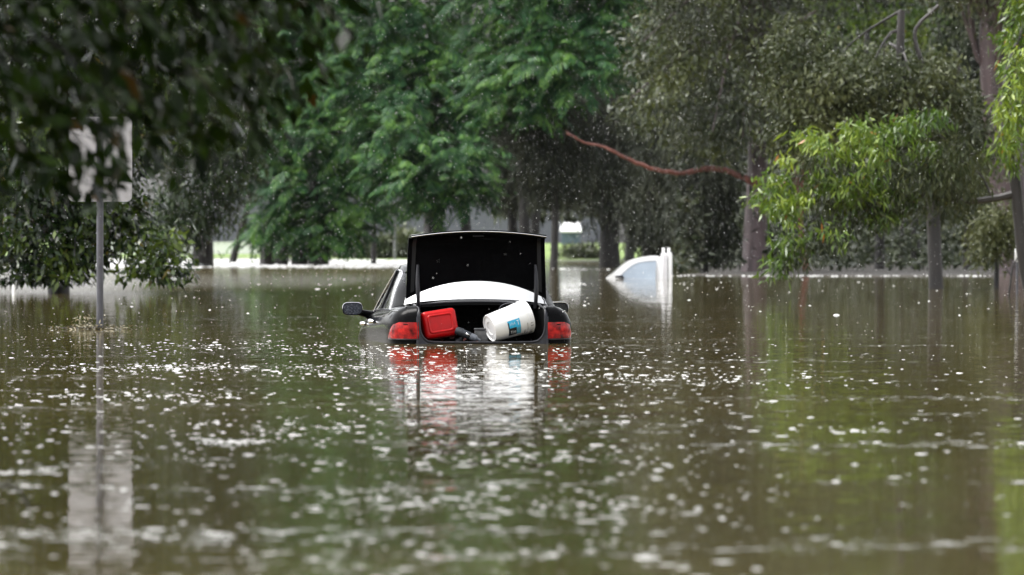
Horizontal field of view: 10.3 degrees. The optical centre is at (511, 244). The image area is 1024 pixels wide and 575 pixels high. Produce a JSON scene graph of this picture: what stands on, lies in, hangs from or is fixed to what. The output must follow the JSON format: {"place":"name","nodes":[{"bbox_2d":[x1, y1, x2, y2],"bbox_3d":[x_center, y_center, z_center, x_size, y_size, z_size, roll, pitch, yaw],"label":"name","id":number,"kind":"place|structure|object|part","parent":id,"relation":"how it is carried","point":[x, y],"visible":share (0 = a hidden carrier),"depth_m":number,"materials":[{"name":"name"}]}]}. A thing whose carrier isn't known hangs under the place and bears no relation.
{"place":"outdoors","nodes":[
{"label":"outdoors","id":0,"kind":"place"},
{"bbox_2d":[0,341,868,569],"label":"squall flecks","id":1,"kind":"object","parent":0,"point":[242,367],"visible":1,"depth_m":23.96,"materials":[{"name":"white liquid"}]},
{"bbox_2d":[5,242,993,275],"bbox_3d":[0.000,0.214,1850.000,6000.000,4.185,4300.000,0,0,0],"label":"ground","id":2,"kind":"structure","parent":0,"point":[871,271],"depth_m":177.03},
{"bbox_2d":[87,242,259,253],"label":"wall","id":3,"kind":"structure","parent":2,"relation":"on","point":[221,247],"depth_m":424.88,"materials":[{"name":"beige paint"}]},
{"bbox_2d":[119,22,295,257],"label":"background tree","id":4,"kind":"object","parent":2,"relation":"on","point":[136,160],"visible":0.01,"depth_m":261.81,"materials":[{"name":"green plant"}]},
{"bbox_2d":[229,82,270,261],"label":"leaning tree","id":5,"kind":"object","parent":2,"relation":"on","point":[234,255],"visible":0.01,"depth_m":289.86,"materials":[{"name":"brown plant"}]},
{"bbox_2d":[240,1,387,263],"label":"background tree","id":6,"kind":"object","parent":2,"relation":"on","point":[276,261],"visible":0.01,"depth_m":261.78,"materials":[{"name":"green plant"}]},
{"bbox_2d":[220,0,421,264],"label":"jacaranda tree","id":7,"kind":"object","parent":2,"relation":"on","point":[287,215],"visible":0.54,"depth_m":244.68,"materials":[{"name":"green plant"}]},
{"bbox_2d":[330,235,364,258],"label":"shrub","id":8,"kind":"object","parent":2,"relation":"on","point":[335,254],"visible":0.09,"depth_m":337.50,"materials":[{"name":"green plant"}]},
{"bbox_2d":[349,237,381,258],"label":"shrub","id":9,"kind":"object","parent":2,"relation":"on","point":[367,254],"visible":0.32,"depth_m":337.43,"materials":[{"name":"green plant"}]},
{"bbox_2d":[342,86,403,263],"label":"flooded tree","id":10,"kind":"object","parent":2,"relation":"on","point":[373,255],"visible":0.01,"depth_m":261.89,"materials":[{"name":"grey plant"}]},
{"bbox_2d":[369,230,402,258],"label":"shrub","id":11,"kind":"object","parent":2,"relation":"on","point":[386,240],"visible":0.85,"depth_m":337.34,"materials":[{"name":"green plant"}]},
{"bbox_2d":[185,174,599,242],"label":"long building","id":12,"kind":"structure","parent":2,"relation":"on","point":[480,221],"depth_m":461.50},
{"bbox_2d":[390,202,399,258],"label":"tree trunk","id":13,"kind":"object","parent":2,"relation":"on","point":[395,247],"visible":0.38,"depth_m":334.94,"materials":[{"name":"grey plant"}]},
{"bbox_2d":[386,221,423,258],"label":"shrub","id":14,"kind":"object","parent":2,"relation":"on","point":[403,240],"visible":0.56,"depth_m":337.45,"materials":[{"name":"green plant"}]},
{"bbox_2d":[340,0,515,172],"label":"background tree","id":15,"kind":"object","parent":2,"relation":"on","point":[433,23],"visible":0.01,"depth_m":261.28,"materials":[{"name":"green plant"}]},
{"bbox_2d":[473,107,576,231],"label":"sheoak tree","id":16,"kind":"object","parent":2,"relation":"on","point":[512,220],"visible":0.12,"depth_m":235.54,"materials":[{"name":"green plant"}]},
{"bbox_2d":[466,1,613,233],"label":"background tree","id":17,"kind":"object","parent":2,"relation":"on","point":[536,224],"visible":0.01,"depth_m":269.80,"materials":[{"name":"green plant"}]},
{"bbox_2d":[428,0,665,232],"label":"jacaranda tree","id":18,"kind":"object","parent":2,"relation":"on","point":[585,28],"visible":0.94,"depth_m":212.51,"materials":[{"name":"green plant"}]},
{"bbox_2d":[560,222,581,243],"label":"shed","id":19,"kind":"structure","parent":2,"relation":"on","point":[567,237],"depth_m":425.00,"materials":[{"name":"white paint"}]},
{"bbox_2d":[549,239,598,258],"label":"shrub","id":20,"kind":"object","parent":2,"relation":"on","point":[583,250],"visible":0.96,"depth_m":337.50,"materials":[{"name":"green plant"}]},
{"bbox_2d":[560,58,658,266],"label":"sheoak tree","id":21,"kind":"object","parent":2,"relation":"on","point":[609,174],"visible":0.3,"depth_m":229.69,"materials":[{"name":"green plant"}]},
{"bbox_2d":[560,0,712,262],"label":"background tree","id":22,"kind":"object","parent":2,"relation":"on","point":[630,256],"visible":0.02,"depth_m":274.78,"materials":[{"name":"green plant"}]},
{"bbox_2d":[593,77,722,266],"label":"sheoak tree","id":23,"kind":"object","parent":2,"relation":"on","point":[646,210],"visible":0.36,"depth_m":209.76,"materials":[{"name":"green plant"}]},
{"bbox_2d":[646,107,747,272],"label":"sheoak tree","id":24,"kind":"object","parent":2,"relation":"on","point":[720,187],"visible":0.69,"depth_m":178.67,"materials":[{"name":"green plant"}]},
{"bbox_2d":[640,0,782,251],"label":"background tree","id":25,"kind":"object","parent":2,"relation":"on","point":[709,71],"visible":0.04,"depth_m":279.73,"materials":[{"name":"green plant"}]},
{"bbox_2d":[485,0,1023,253],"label":"wood","id":26,"kind":"object","parent":2,"relation":"on","point":[570,218],"visible":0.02,"depth_m":298.88,"materials":[{"name":"green plant"}]},
{"bbox_2d":[667,155,994,273],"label":"undergrowth","id":27,"kind":"object","parent":2,"relation":"on","point":[893,252],"visible":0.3,"depth_m":179.00,"materials":[{"name":"green plant"}]},
{"bbox_2d":[889,0,1023,274],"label":"old gum","id":28,"kind":"object","parent":2,"relation":"on","point":[988,21],"visible":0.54,"depth_m":168.54,"materials":[{"name":"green plant"}]},
{"bbox_2d":[905,0,1023,262],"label":"background tree","id":29,"kind":"object","parent":2,"relation":"on","point":[954,43],"visible":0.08,"depth_m":224.77,"materials":[{"name":"green plant"}]},
{"bbox_2d":[1,0,1021,398],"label":"rain","id":30,"kind":"object","parent":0,"point":[551,152],"visible":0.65,"depth_m":112.81,"materials":[{"name":"liquid"}]},
{"bbox_2d":[0,258,1023,574],"bbox_3d":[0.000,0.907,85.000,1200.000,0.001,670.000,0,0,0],"label":"flood water","id":31,"kind":"structure","parent":0,"point":[788,484],"depth_m":27.60,"materials":[{"name":"brown liquid"}]},
{"bbox_2d":[0,478,29,507],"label":"bent twig","id":32,"kind":"object","parent":31,"relation":"in","point":[16,489],"visible":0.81,"depth_m":19.60,"materials":[{"name":"wood"}]},
{"bbox_2d":[48,314,147,329],"bbox_3d":[-4.423,0.837,60.779,1.086,0.200,0.607,0,0,0],"label":"floating debris","id":33,"kind":"object","parent":31,"relation":"on","point":[88,327],"visible":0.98,"depth_m":60.77,"materials":[{"name":"brown plant"}]},
{"bbox_2d":[69,117,131,327],"bbox_3d":[-4.404,0.170,60.817,0.679,3.073,0.098,0,0,0],"label":"road sign","id":34,"kind":"object","parent":31,"relation":"in","point":[91,145],"visible":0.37,"depth_m":60.86,"materials":[{"name":"metal"}]},
{"bbox_2d":[0,0,203,293],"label":"dense tree","id":35,"kind":"object","parent":31,"relation":"in","point":[52,267],"visible":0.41,"depth_m":105.15,"materials":[{"name":"green plant"}]},
{"bbox_2d":[0,0,382,235],"bbox_3d":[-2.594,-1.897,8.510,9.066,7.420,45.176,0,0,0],"label":"overhanging tree","id":36,"kind":"object","parent":31,"relation":"in","point":[63,118],"visible":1,"depth_m":19.51,"materials":[{"name":"green plant"}]},
{"bbox_2d":[135,0,291,266],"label":"narrow leaved tree","id":37,"kind":"object","parent":31,"relation":"in","point":[218,194],"visible":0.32,"depth_m":226.95,"materials":[{"name":"green plant"}]},
{"bbox_2d":[294,0,521,232],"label":"jacaranda tree","id":38,"kind":"object","parent":31,"relation":"in","point":[427,107],"visible":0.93,"depth_m":223.83,"materials":[{"name":"green plant"}]},
{"bbox_2d":[342,230,571,343],"bbox_3d":[-0.502,0.820,54.369,2.189,1.909,4.820,0,0,-6],"label":"sedan","id":39,"kind":"object","parent":31,"relation":"in","point":[435,272],"visible":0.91,"depth_m":52.59,"materials":[{"name":"black paint"}]},
{"bbox_3d":[-1.167,0.453,53.925,0.186,0.441,2.017,0,0,-6],"label":"side window","id":40,"kind":"part","parent":39,"relation":"part of","materials":[{"name":"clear glass"}]},
{"bbox_2d":[420,308,457,339],"bbox_3d":[-0.677,0.734,52.179,0.325,0.255,0.224,-9,-7,-16],"label":"jerry can","id":41,"kind":"object","parent":39,"relation":"in","point":[439,324],"visible":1,"depth_m":52.08,"materials":[{"name":"red plastic"}]},
{"bbox_2d":[440,335,470,340],"bbox_3d":[-0.478,0.838,52.279,0.360,0.155,0.240,0,0,0],"label":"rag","id":42,"kind":"object","parent":39,"relation":"in","point":[451,337],"visible":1,"depth_m":52.19,"materials":[{"name":"black fabric"}]},
{"bbox_2d":[455,327,480,340],"bbox_3d":[-0.407,0.833,52.077,0.249,0.160,0.098,0,0,18],"label":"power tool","id":43,"kind":"object","parent":39,"relation":"in","point":[462,333],"visible":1,"depth_m":52.05,"materials":[{"name":"plastic"}]},
{"bbox_3d":[-0.361,0.375,52.926,1.330,0.360,0.660,0,0,-6],"label":"rear window","id":44,"kind":"part","parent":39,"relation":"part of","materials":[{"name":"white glass"}]},
{"bbox_2d":[474,328,488,340],"bbox_3d":[-0.280,0.832,52.260,0.140,0.127,0.110,0,0,0],"label":"grey tub","id":45,"kind":"object","parent":39,"relation":"in","point":[480,333],"visible":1,"depth_m":52.21,"materials":[{"name":"grey plastic"}]},
{"bbox_2d":[483,300,534,340],"bbox_3d":[-0.038,0.707,52.189,0.392,0.336,0.336,-18,7,-23],"label":"bucket","id":46,"kind":"object","parent":39,"relation":"in","point":[514,319],"visible":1,"depth_m":52.09,"materials":[{"name":"white plastic"}]},
{"bbox_2d":[0,288,1023,572],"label":"rain splashes","id":47,"kind":"object","parent":31,"relation":"on","point":[432,468],"visible":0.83,"depth_m":23.67,"materials":[{"name":"white liquid"}]},
{"bbox_2d":[82,259,1012,314],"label":"foam","id":48,"kind":"object","parent":31,"relation":"on","point":[240,264],"visible":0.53,"depth_m":245.84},
{"bbox_2d":[475,95,622,268],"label":"sheoak tree","id":49,"kind":"object","parent":31,"relation":"in","point":[544,163],"visible":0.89,"depth_m":214.49,"materials":[{"name":"green plant"}]},
{"bbox_2d":[606,248,671,278],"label":"ute","id":50,"kind":"object","parent":31,"relation":"in","point":[656,267],"visible":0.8,"depth_m":151.04,"materials":[{"name":"white paint"}]},
{"bbox_2d":[620,260,656,278],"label":"side window","id":51,"kind":"structure","parent":50,"relation":"in","point":[637,271],"depth_m":151.00,"materials":[{"name":"clear glass"}]},
{"bbox_2d":[566,0,826,271],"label":"gum tree","id":52,"kind":"object","parent":31,"relation":"on","point":[741,17],"visible":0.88,"depth_m":171.64,"materials":[{"name":"green plant"}]},
{"bbox_2d":[716,0,873,235],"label":"background tree","id":53,"kind":"object","parent":31,"relation":"on","point":[810,6],"visible":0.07,"depth_m":239.61,"materials":[{"name":"green plant"}]},
{"bbox_2d":[759,76,857,270],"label":"flooded tree","id":54,"kind":"object","parent":31,"relation":"on","point":[797,189],"visible":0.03,"depth_m":172.69,"materials":[{"name":"green plant"}]},
{"bbox_2d":[803,32,907,263],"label":"background tree","id":55,"kind":"object","parent":31,"relation":"on","point":[867,34],"visible":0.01,"depth_m":234.89,"materials":[{"name":"green plant"}]},
{"bbox_2d":[729,4,1023,288],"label":"gum tree","id":56,"kind":"object","parent":31,"relation":"in","point":[935,83],"visible":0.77,"depth_m":116.67,"materials":[{"name":"green plant"}]},
{"bbox_2d":[795,0,963,262],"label":"background tree","id":57,"kind":"object","parent":31,"relation":"on","point":[914,19],"visible":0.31,"depth_m":249.58,"materials":[{"name":"green plant"}]},
{"bbox_2d":[739,0,1023,296],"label":"gum tree","id":58,"kind":"object","parent":31,"relation":"in","point":[852,202],"visible":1,"depth_m":97.98,"materials":[{"name":"green plant"}]},
{"bbox_2d":[811,27,952,268],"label":"flooded tree","id":59,"kind":"object","parent":31,"relation":"on","point":[878,252],"visible":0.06,"depth_m":185.92,"materials":[{"name":"green plant"}]},
{"bbox_2d":[885,150,925,267],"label":"flooded tree","id":60,"kind":"object","parent":31,"relation":"on","point":[901,227],"depth_m":193.43,"materials":[{"name":"brown plant"}]},
{"bbox_2d":[890,43,969,268],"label":"flooded tree","id":61,"kind":"object","parent":31,"relation":"on","point":[918,243],"visible":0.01,"depth_m":189.56,"materials":[{"name":"brown plant"}]},
{"bbox_2d":[919,69,1023,269],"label":"flooded tree","id":62,"kind":"object","parent":31,"relation":"on","point":[967,266],"visible":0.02,"depth_m":182.44,"materials":[{"name":"brown plant"}]},
{"bbox_2d":[948,190,1018,287],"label":"flooded tree","id":63,"kind":"object","parent":31,"relation":"in","point":[996,234],"visible":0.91,"depth_m":119.22,"materials":[{"name":"green plant"}]},
{"bbox_2d":[1003,258,1016,294],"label":"sapling","id":64,"kind":"object","parent":31,"relation":"in","point":[1009,289],"visible":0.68,"depth_m":102.99,"materials":[{"name":"brown plant"}]},
{"bbox_2d":[1015,249,1017,293],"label":"marker post","id":65,"kind":"object","parent":31,"relation":"in","point":[1016,272],"visible":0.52,"depth_m":103.98,"materials":[{"name":"metal"}]},
{"bbox_2d":[0,0,1023,241],"label":"sky","id":66,"kind":"structure","parent":0,"point":[150,181],"materials":[{"name":"white"}]}
]}

